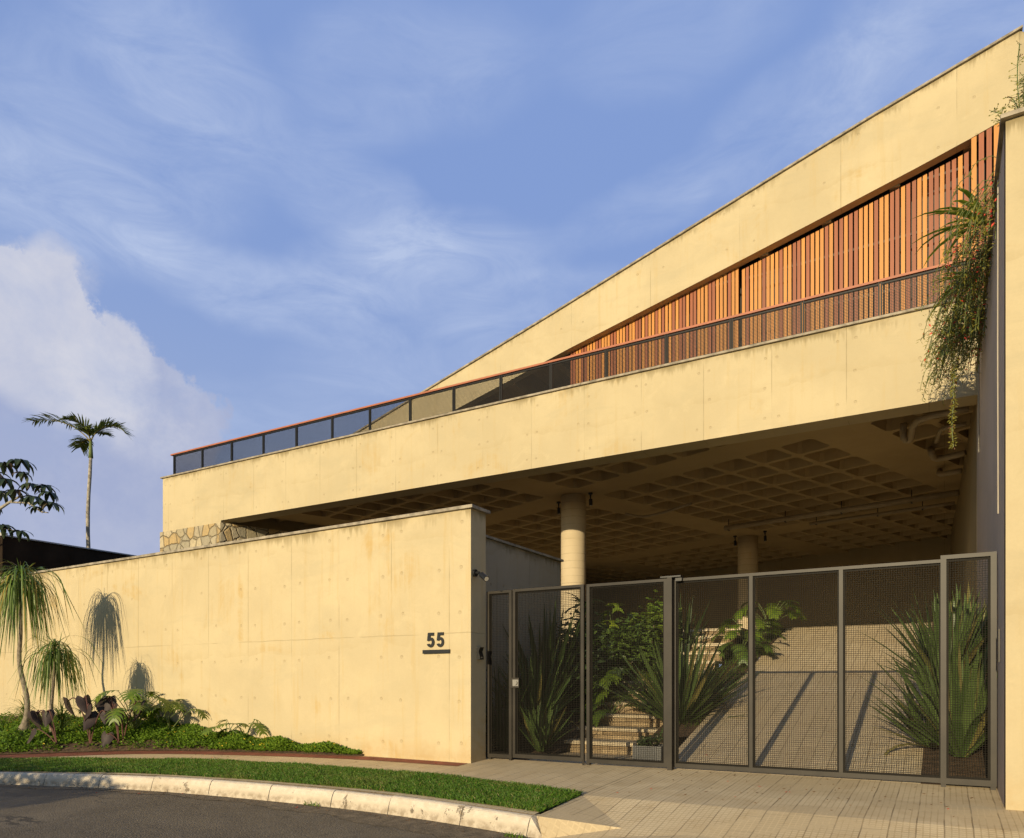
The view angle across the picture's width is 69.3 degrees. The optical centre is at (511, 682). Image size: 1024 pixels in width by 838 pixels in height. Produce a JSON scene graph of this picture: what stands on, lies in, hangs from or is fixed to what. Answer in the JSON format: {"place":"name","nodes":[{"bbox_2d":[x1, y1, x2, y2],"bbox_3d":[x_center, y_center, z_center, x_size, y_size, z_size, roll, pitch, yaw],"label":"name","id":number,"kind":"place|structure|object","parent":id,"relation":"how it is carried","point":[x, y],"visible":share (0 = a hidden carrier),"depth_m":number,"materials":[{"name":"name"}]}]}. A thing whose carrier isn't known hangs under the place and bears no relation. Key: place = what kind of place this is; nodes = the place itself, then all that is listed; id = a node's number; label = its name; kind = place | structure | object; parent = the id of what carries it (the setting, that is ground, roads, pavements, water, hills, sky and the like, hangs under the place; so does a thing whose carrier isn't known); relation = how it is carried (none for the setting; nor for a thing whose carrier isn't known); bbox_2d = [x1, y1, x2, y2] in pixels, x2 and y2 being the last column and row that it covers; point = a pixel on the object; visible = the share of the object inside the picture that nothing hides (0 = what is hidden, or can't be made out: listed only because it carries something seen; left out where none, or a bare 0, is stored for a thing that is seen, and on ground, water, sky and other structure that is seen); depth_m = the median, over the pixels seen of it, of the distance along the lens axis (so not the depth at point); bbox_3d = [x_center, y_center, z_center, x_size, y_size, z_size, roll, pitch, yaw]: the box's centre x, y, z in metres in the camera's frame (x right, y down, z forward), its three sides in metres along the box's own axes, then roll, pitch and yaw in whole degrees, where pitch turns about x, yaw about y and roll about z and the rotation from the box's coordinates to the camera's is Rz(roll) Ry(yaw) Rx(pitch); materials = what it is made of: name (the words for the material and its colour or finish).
{"place":"outdoors","nodes":[
{"label":"outdoors","id":0,"kind":"place"},
{"bbox_2d":[0,774,556,837],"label":"road","id":1,"kind":"structure","parent":0,"point":[52,813],"depth_m":7.58,"materials":[{"name":"grey asphalt"}]},
{"bbox_2d":[0,784,524,837],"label":"gutter","id":2,"kind":"object","parent":1,"relation":"on","point":[424,827],"visible":1,"depth_m":7.73,"materials":[{"name":"grey concrete"}]},
{"bbox_2d":[304,800,319,806],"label":"weed","id":3,"kind":"object","parent":2,"relation":"on","point":[311,804],"visible":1,"depth_m":8.41,"materials":[{"name":"green plant"}]},
{"bbox_2d":[502,832,525,837],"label":"weed","id":4,"kind":"object","parent":2,"relation":"on","point":[509,834],"visible":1,"depth_m":6.70,"materials":[{"name":"green plant"}]},
{"bbox_2d":[0,771,541,837],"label":"kerb","id":5,"kind":"structure","parent":1,"relation":"on","point":[498,820],"depth_m":8.51,"materials":[{"name":"beige concrete"}]},
{"bbox_2d":[0,0,1023,666],"label":"sky","id":6,"kind":"structure","parent":0,"point":[221,220],"materials":[{"name":"blue"}]},
{"bbox_2d":[1,750,1023,837],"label":"pavement","id":7,"kind":"structure","parent":0,"point":[663,807],"depth_m":7.14,"materials":[{"name":"beige concrete"}]},
{"bbox_2d":[0,716,362,755],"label":"planting bed","id":8,"kind":"object","parent":7,"relation":"on","point":[81,748],"visible":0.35,"depth_m":12.43,"materials":[{"name":"brown soil"}]},
{"bbox_2d":[1,696,47,722],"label":"ponytail pup","id":9,"kind":"object","parent":8,"relation":"on","point":[20,710],"visible":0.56,"depth_m":13.83,"materials":[{"name":"green plant"}]},
{"bbox_2d":[26,709,56,744],"bbox_3d":[-7.989,0.759,12.527,0.576,0.644,0.233,0,0,18],"label":"taro","id":10,"kind":"object","parent":8,"relation":"on","point":[36,718],"visible":1,"depth_m":12.53,"materials":[{"name":"black plant"}]},
{"bbox_2d":[0,559,86,734],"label":"ponytail palm","id":11,"kind":"object","parent":8,"relation":"on","point":[18,589],"visible":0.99,"depth_m":13.35,"materials":[{"name":"green plant"}]},
{"bbox_2d":[9,633,103,739],"bbox_3d":[-7.891,0.049,12.800,1.362,1.949,1.297,0,0,30],"label":"ponytail palm","id":12,"kind":"object","parent":8,"relation":"on","point":[54,657],"visible":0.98,"depth_m":12.74,"materials":[{"name":"green plant"}]},
{"bbox_2d":[27,701,99,730],"bbox_3d":[-7.875,0.614,12.994,1.323,0.723,1.245,0,0,30],"label":"ponytail pup","id":13,"kind":"object","parent":8,"relation":"on","point":[61,720],"visible":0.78,"depth_m":12.91,"materials":[{"name":"green plant"}]},
{"bbox_2d":[63,694,110,743],"bbox_3d":[-7.258,0.627,12.566,0.841,0.868,0.352,0,0,16],"label":"taro","id":14,"kind":"object","parent":8,"relation":"on","point":[84,705],"visible":1,"depth_m":12.56,"materials":[{"name":"black plant"}]},
{"bbox_2d":[95,695,118,747],"bbox_3d":[-6.877,0.672,12.614,0.422,0.921,0.283,0,0,30],"label":"taro","id":15,"kind":"object","parent":8,"relation":"on","point":[105,703],"visible":0.84,"depth_m":12.62,"materials":[{"name":"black plant"}]},
{"bbox_2d":[79,689,178,728],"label":"philodendron","id":16,"kind":"object","parent":8,"relation":"on","point":[131,696],"visible":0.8,"depth_m":12.65,"materials":[{"name":"green plant"}]},
{"bbox_2d":[112,700,146,742],"bbox_3d":[-6.510,0.654,12.603,0.519,0.737,0.279,0,0,-21],"label":"taro","id":17,"kind":"object","parent":8,"relation":"on","point":[136,716],"visible":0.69,"depth_m":12.62,"materials":[{"name":"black plant"}]},
{"bbox_2d":[125,701,187,723],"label":"philodendron","id":18,"kind":"object","parent":8,"relation":"on","point":[176,704],"visible":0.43,"depth_m":13.12,"materials":[{"name":"green plant"}]},
{"bbox_2d":[142,705,209,727],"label":"philodendron","id":19,"kind":"object","parent":8,"relation":"on","point":[151,718],"visible":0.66,"depth_m":13.05,"materials":[{"name":"green plant"}]},
{"bbox_2d":[0,711,361,754],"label":"ground cover","id":20,"kind":"object","parent":8,"relation":"on","point":[161,730],"depth_m":12.60,"materials":[{"name":"green plant"}]},
{"bbox_2d":[200,720,248,735],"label":"philodendron","id":21,"kind":"object","parent":8,"relation":"on","point":[214,728],"visible":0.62,"depth_m":12.39,"materials":[{"name":"green plant"}]},
{"bbox_2d":[213,719,268,738],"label":"philodendron","id":22,"kind":"object","parent":8,"relation":"on","point":[259,727],"visible":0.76,"depth_m":12.19,"materials":[{"name":"green plant"}]},
{"bbox_2d":[0,751,466,765],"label":"brick strip","id":23,"kind":"object","parent":7,"relation":"on","point":[242,753],"visible":0.98,"depth_m":11.71,"materials":[{"name":"brown brick"}]},
{"bbox_2d":[0,504,490,762],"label":"boundary wall","id":24,"kind":"structure","parent":7,"relation":"on","point":[315,635],"depth_m":11.83,"materials":[{"name":"concrete"}]},
{"bbox_2d":[427,632,443,646],"bbox_3d":[-1.076,-0.607,10.442,0.295,0.207,0.022,0,0,30],"label":"house number","id":25,"kind":"object","parent":24,"relation":"attached to","point":[430,638],"visible":1,"depth_m":10.43,"materials":[{"name":"black plastic"}]},
{"bbox_2d":[422,649,450,653],"bbox_3d":[-1.061,-0.440,10.436,0.470,0.054,0.048,0,0,30],"label":"mail slot","id":26,"kind":"object","parent":24,"relation":"attached to","point":[436,651],"visible":1,"depth_m":10.42,"materials":[{"name":"black metal"}]},
{"bbox_2d":[472,569,488,581],"bbox_3d":[-0.424,-1.467,10.113,0.293,0.193,0.109,0,0,44],"label":"spotlight","id":27,"kind":"object","parent":24,"relation":"attached to","point":[482,575],"visible":1,"depth_m":10.08,"materials":[{"name":"black plastic"}]},
{"bbox_2d":[477,647,483,659],"bbox_3d":[-0.438,-0.410,10.290,0.060,0.170,0.100,0,0,30],"label":"intercom","id":28,"kind":"object","parent":24,"relation":"attached to","point":[480,656],"visible":1,"depth_m":10.26,"materials":[{"name":"black plastic"}]},
{"bbox_2d":[0,756,582,811],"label":"verge grass","id":29,"kind":"structure","parent":7,"relation":"on","point":[518,795],"depth_m":9.15,"materials":[{"name":"green plant"}]},
{"bbox_2d":[1,691,972,837],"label":"leaf litter","id":30,"kind":"object","parent":7,"relation":"on","point":[497,832],"visible":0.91,"depth_m":7.90,"materials":[{"name":"brown plant"}]},
{"bbox_2d":[487,590,512,759],"bbox_3d":[-0.167,-0.091,10.440,0.410,2.407,0.060,0,0,30],"label":"fixed panel","id":31,"kind":"object","parent":7,"relation":"on","point":[500,753],"visible":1,"depth_m":10.43,"materials":[{"name":"paint"}]},
{"bbox_2d":[510,584,584,764],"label":"pedestrian gate","id":32,"kind":"structure","parent":7,"relation":"on","point":[515,685],"depth_m":10.05,"materials":[{"name":"metal"}]},
{"bbox_2d":[586,578,666,766],"bbox_3d":[1.467,-0.091,9.485,1.095,2.407,0.060,0,0,30],"label":"fixed panel","id":33,"kind":"object","parent":7,"relation":"on","point":[617,760],"visible":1,"depth_m":9.48,"materials":[{"name":"paint"}]},
{"bbox_2d":[660,575,683,770],"bbox_3d":[1.989,-0.097,9.214,0.260,2.457,0.142,0,0,30],"label":"gate post","id":34,"kind":"object","parent":7,"relation":"on","point":[670,672],"visible":0.86,"depth_m":9.16,"materials":[{"name":"metal"}]},
{"bbox_2d":[941,551,996,789],"bbox_3d":[4.685,-0.106,7.605,0.490,2.437,0.060,0,0,30],"label":"fixed panel","id":35,"kind":"object","parent":7,"relation":"on","point":[990,781],"visible":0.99,"depth_m":7.58,"materials":[{"name":"paint"}]},
{"bbox_2d":[975,107,1023,810],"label":"side wall","id":36,"kind":"structure","parent":7,"relation":"on","point":[1000,463],"depth_m":6.58,"materials":[{"name":"concrete"}]},
{"bbox_2d":[912,188,985,266],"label":"sword fern","id":37,"kind":"object","parent":36,"relation":"on","point":[967,193],"visible":0.63,"depth_m":8.12,"materials":[{"name":"green plant"}]},
{"bbox_2d":[916,293,984,405],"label":"trailing vine","id":38,"kind":"object","parent":36,"relation":"hanging from","point":[940,354],"visible":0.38,"depth_m":10.70,"materials":[{"name":"green plant"}]},
{"bbox_2d":[948,306,960,448],"bbox_3d":[5.893,-4.059,9.648,0.397,2.011,0.152,0,0,30],"label":"hanging strand","id":39,"kind":"object","parent":38,"relation":"hanging from","point":[953,399],"visible":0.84,"depth_m":9.71,"materials":[{"name":"green plant"}]},
{"bbox_2d":[928,308,973,363],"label":"sword fern","id":40,"kind":"object","parent":36,"relation":"attached to","point":[943,330],"visible":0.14,"depth_m":10.55,"materials":[{"name":"green plant"}]},
{"bbox_2d":[915,230,990,384],"bbox_3d":[5.791,-4.628,9.473,1.143,1.085,2.519,0,0,30],"label":"trailing vine","id":41,"kind":"object","parent":36,"relation":"on","point":[964,298],"visible":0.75,"depth_m":9.21,"materials":[{"name":"green plant"}]},
{"bbox_2d":[928,272,980,319],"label":"sword fern","id":42,"kind":"object","parent":36,"relation":"attached to","point":[948,288],"visible":0.28,"depth_m":9.45,"materials":[{"name":"green plant"}]},
{"bbox_2d":[936,155,1000,310],"bbox_3d":[5.014,-4.753,7.916,0.886,0.756,1.960,0,0,30],"label":"trailing vine","id":43,"kind":"object","parent":36,"relation":"on","point":[983,233],"visible":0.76,"depth_m":7.92,"materials":[{"name":"green plant"}]},
{"bbox_2d":[989,41,1023,126],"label":"wall top plant","id":44,"kind":"object","parent":36,"relation":"on","point":[1017,94],"depth_m":6.78,"materials":[{"name":"green plant"}]},
{"bbox_2d":[566,593,603,690],"bbox_3d":[1.349,-0.787,14.568,0.786,1.979,0.828,0,0,-24],"label":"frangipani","id":45,"kind":"object","parent":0,"point":[579,604],"visible":0.26,"depth_m":14.54,"materials":[{"name":"green plant"}]},
{"bbox_2d":[530,752,660,767],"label":"entry path","id":46,"kind":"structure","parent":0,"point":[621,756],"depth_m":10.45,"materials":[{"name":"beige stone"}]},
{"bbox_2d":[632,744,662,760],"bbox_3d":[1.889,0.967,10.014,0.400,0.254,0.400,0,0,30],"label":"planter box","id":47,"kind":"object","parent":46,"relation":"on","point":[658,756],"visible":0.23,"depth_m":9.84,"materials":[{"name":"grey concrete"}]},
{"bbox_2d":[636,732,662,745],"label":"shrub","id":48,"kind":"object","parent":47,"relation":"on","point":[642,742],"visible":0.59,"depth_m":9.97,"materials":[{"name":"green plant"}]},
{"bbox_2d":[564,628,745,754],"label":"entry steps","id":49,"kind":"structure","parent":46,"relation":"on","point":[658,724],"depth_m":12.22,"materials":[{"name":"stone"}]},
{"bbox_2d":[660,628,783,646],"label":"garage floor","id":50,"kind":"structure","parent":0,"point":[761,630],"depth_m":18.71,"materials":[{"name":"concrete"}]},
{"bbox_2d":[486,622,996,787],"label":"garden soil","id":51,"kind":"structure","parent":0,"point":[927,754],"depth_m":10.79,"materials":[{"name":"brown soil"}]},
{"bbox_2d":[486,663,539,750],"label":"yucca","id":52,"kind":"object","parent":51,"relation":"on","point":[498,718],"visible":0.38,"depth_m":11.43,"materials":[{"name":"green plant"}]},
{"bbox_2d":[486,637,595,727],"bbox_3d":[0.371,0.049,12.064,1.996,1.644,2.208,0,0,-3],"label":"yucca","id":53,"kind":"object","parent":51,"relation":"on","point":[550,682],"visible":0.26,"depth_m":11.80,"materials":[{"name":"green plant"}]},
{"bbox_2d":[518,698,573,751],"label":"yucca","id":54,"kind":"object","parent":51,"relation":"on","point":[549,727],"visible":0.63,"depth_m":11.23,"materials":[{"name":"green plant"}]},
{"bbox_2d":[502,595,616,702],"bbox_3d":[0.605,-0.459,12.960,2.329,2.132,2.260,0,0,-40],"label":"yucca","id":55,"kind":"object","parent":51,"relation":"on","point":[550,649],"visible":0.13,"depth_m":12.49,"materials":[{"name":"green plant"}]},
{"bbox_2d":[538,605,639,714],"bbox_3d":[0.947,-0.425,13.912,3.305,2.172,2.467,0,0,30],"label":"shrub","id":56,"kind":"object","parent":51,"relation":"on","point":[594,661],"visible":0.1,"depth_m":13.33,"materials":[{"name":"green plant"}]},
{"bbox_2d":[567,694,644,726],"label":"philodendron","id":57,"kind":"object","parent":51,"relation":"on","point":[605,709],"visible":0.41,"depth_m":12.45,"materials":[{"name":"green plant"}]},
{"bbox_2d":[562,603,662,643],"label":"philodendron","id":58,"kind":"object","parent":51,"relation":"on","point":[605,613],"visible":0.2,"depth_m":14.15,"materials":[{"name":"green plant"}]},
{"bbox_2d":[566,611,662,685],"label":"shrub","id":59,"kind":"object","parent":51,"relation":"on","point":[628,643],"visible":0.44,"depth_m":13.90,"materials":[{"name":"green plant"}]},
{"bbox_2d":[572,668,657,712],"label":"philodendron","id":60,"kind":"object","parent":51,"relation":"on","point":[604,689],"visible":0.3,"depth_m":12.76,"materials":[{"name":"green plant"}]},
{"bbox_2d":[626,589,682,669],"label":"shrub","id":61,"kind":"object","parent":51,"relation":"on","point":[658,618],"visible":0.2,"depth_m":14.81,"materials":[{"name":"green plant"}]},
{"bbox_2d":[593,628,761,734],"bbox_3d":[2.537,-0.041,11.633,2.465,1.729,2.610,0,0,-19],"label":"yucca","id":62,"kind":"object","parent":51,"relation":"on","point":[694,687],"visible":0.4,"depth_m":11.29,"materials":[{"name":"green plant"}]},
{"bbox_2d":[660,593,723,651],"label":"yucca","id":63,"kind":"object","parent":51,"relation":"on","point":[681,635],"visible":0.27,"depth_m":15.26,"materials":[{"name":"green plant"}]},
{"bbox_2d":[658,625,783,725],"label":"garden grass","id":64,"kind":"structure","parent":51,"relation":"on","point":[731,672],"depth_m":13.43,"materials":[{"name":"green plant"}]},
{"bbox_2d":[708,635,779,664],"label":"philodendron","id":65,"kind":"object","parent":51,"relation":"on","point":[722,650],"visible":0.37,"depth_m":14.20,"materials":[{"name":"green plant"}]},
{"bbox_2d":[712,618,784,643],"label":"philodendron","id":66,"kind":"object","parent":51,"relation":"on","point":[722,629],"visible":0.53,"depth_m":15.39,"materials":[{"name":"green plant"}]},
{"bbox_2d":[735,600,806,627],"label":"philodendron","id":67,"kind":"object","parent":51,"relation":"on","point":[795,614],"visible":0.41,"depth_m":16.35,"materials":[{"name":"green plant"}]},
{"bbox_2d":[862,584,987,685],"bbox_3d":[5.290,-0.496,9.081,1.893,1.493,1.899,0,0,30],"label":"yucca","id":68,"kind":"object","parent":51,"relation":"on","point":[927,649],"visible":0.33,"depth_m":8.92,"materials":[{"name":"green plant"}]},
{"bbox_2d":[865,675,986,754],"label":"yucca","id":69,"kind":"object","parent":51,"relation":"on","point":[905,730],"visible":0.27,"depth_m":8.72,"materials":[{"name":"green plant"}]},
{"bbox_2d":[855,627,997,757],"bbox_3d":[5.040,0.094,8.429,2.011,1.505,1.987,0,0,30],"label":"yucca","id":70,"kind":"object","parent":51,"relation":"on","point":[927,692],"visible":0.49,"depth_m":8.22,"materials":[{"name":"green plant"}]},
{"bbox_2d":[905,582,987,671],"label":"yucca","id":71,"kind":"object","parent":51,"relation":"on","point":[978,629],"visible":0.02,"depth_m":9.35,"materials":[{"name":"green plant"}]},
{"bbox_2d":[557,713,984,805],"bbox_3d":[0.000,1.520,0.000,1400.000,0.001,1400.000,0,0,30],"label":"ground","id":72,"kind":"structure","parent":0,"point":[562,751],"depth_m":12.77,"materials":[{"name":"beige concrete"}]},
{"bbox_2d":[0,458,63,541],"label":"cecropia tree","id":73,"kind":"object","parent":72,"relation":"on","point":[11,492],"visible":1,"depth_m":20.64,"materials":[{"name":"green plant"}]},
{"bbox_2d":[0,532,136,574],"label":"neighbour building","id":74,"kind":"structure","parent":72,"relation":"on","point":[48,555],"depth_m":22.89,"materials":[{"name":"metal"}]},
{"bbox_2d":[23,412,133,547],"bbox_3d":[-14.188,-3.701,24.256,3.429,10.209,2.098,0,0,-21],"label":"palm tree","id":75,"kind":"object","parent":72,"relation":"on","point":[83,444],"visible":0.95,"depth_m":24.29,"materials":[{"name":"green plant"}]},
{"bbox_2d":[486,535,563,751],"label":"entry wall","id":76,"kind":"structure","parent":72,"relation":"on","point":[510,566],"depth_m":12.62,"materials":[{"name":"concrete"}]},
{"bbox_2d":[160,25,1023,638],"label":"house","id":77,"kind":"structure","parent":72,"relation":"on","point":[796,423],"depth_m":16.46,"materials":[{"name":"concrete"}]},
{"bbox_2d":[557,502,560,513],"bbox_3d":[1.250,-4.684,19.846,0.112,0.322,0.112,0,0,30],"label":"spotlight","id":78,"kind":"object","parent":77,"relation":"attached to","point":[558,510],"visible":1,"depth_m":19.82,"materials":[{"name":"black plastic"}]},
{"bbox_2d":[170,257,974,473],"bbox_3d":[-1.387,-6.549,17.145,20.570,0.672,0.080,0,0,30],"label":"terrace railing","id":79,"kind":"object","parent":77,"relation":"on","point":[531,370],"visible":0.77,"depth_m":15.35,"materials":[{"name":"metal"}]},
{"bbox_2d":[588,492,592,505],"bbox_3d":[2.003,-4.684,18.887,0.112,0.322,0.112,0,0,30],"label":"spotlight","id":80,"kind":"object","parent":77,"relation":"attached to","point":[590,499],"visible":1,"depth_m":18.86,"materials":[{"name":"black plastic"}]},
{"bbox_2d":[724,489,958,530],"bbox_3d":[8.600,-4.700,20.041,6.110,0.339,0.178,0,0,43],"label":"ceiling pipe","id":81,"kind":"object","parent":77,"relation":"hanging from","point":[899,501],"visible":1,"depth_m":19.69,"materials":[{"name":"black plastic"}]},
{"bbox_2d":[809,501,954,524],"bbox_3d":[10.144,-4.745,20.533,3.728,0.249,0.120,0,0,43],"label":"ceiling pipe","id":82,"kind":"object","parent":77,"relation":"hanging from","point":[877,514],"visible":0.95,"depth_m":20.39,"materials":[{"name":"black plastic"}]},
{"bbox_2d":[900,406,968,443],"bbox_3d":[7.379,-4.697,13.218,0.545,0.372,1.536,0,0,-10],"label":"ceiling pipe","id":83,"kind":"object","parent":77,"relation":"attached to","point":[913,425],"visible":0.96,"depth_m":13.04,"materials":[{"name":"beige metal"}]},
{"bbox_2d":[927,447,966,461],"bbox_3d":[8.885,-4.755,15.135,0.703,0.408,0.580,0,0,30],"label":"ceiling pipe","id":84,"kind":"object","parent":77,"relation":"attached to","point":[933,456],"visible":1,"depth_m":15.06,"materials":[{"name":"beige metal"}]},
{"bbox_2d":[936,468,962,476],"bbox_3d":[9.664,-4.732,16.523,0.342,0.344,0.879,0,0,0],"label":"ceiling pipe","id":85,"kind":"object","parent":77,"relation":"attached to","point":[940,473],"visible":1,"depth_m":16.29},
{"bbox_2d":[934,422,965,443],"bbox_3d":[8.027,-4.650,13.780,0.347,0.078,1.036,0,0,3],"label":"ceiling pipe","id":86,"kind":"object","parent":77,"relation":"attached to","point":[942,429],"visible":0.94,"depth_m":13.48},
{"bbox_2d":[661,623,929,783],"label":"ramp","id":87,"kind":"structure","parent":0,"point":[714,742],"depth_m":10.91,"materials":[{"name":"grey concrete"}]},
{"bbox_3d":[3.487,1.097,8.409,3.340,0.018,0.060,0,0,30],"label":"gate track","id":88,"kind":"object","parent":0,"visible":0},
{"bbox_2d":[674,559,940,782],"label":"sliding gate","id":89,"kind":"structure","parent":88,"relation":"on","point":[842,672],"depth_m":8.48,"materials":[{"name":"metal"}]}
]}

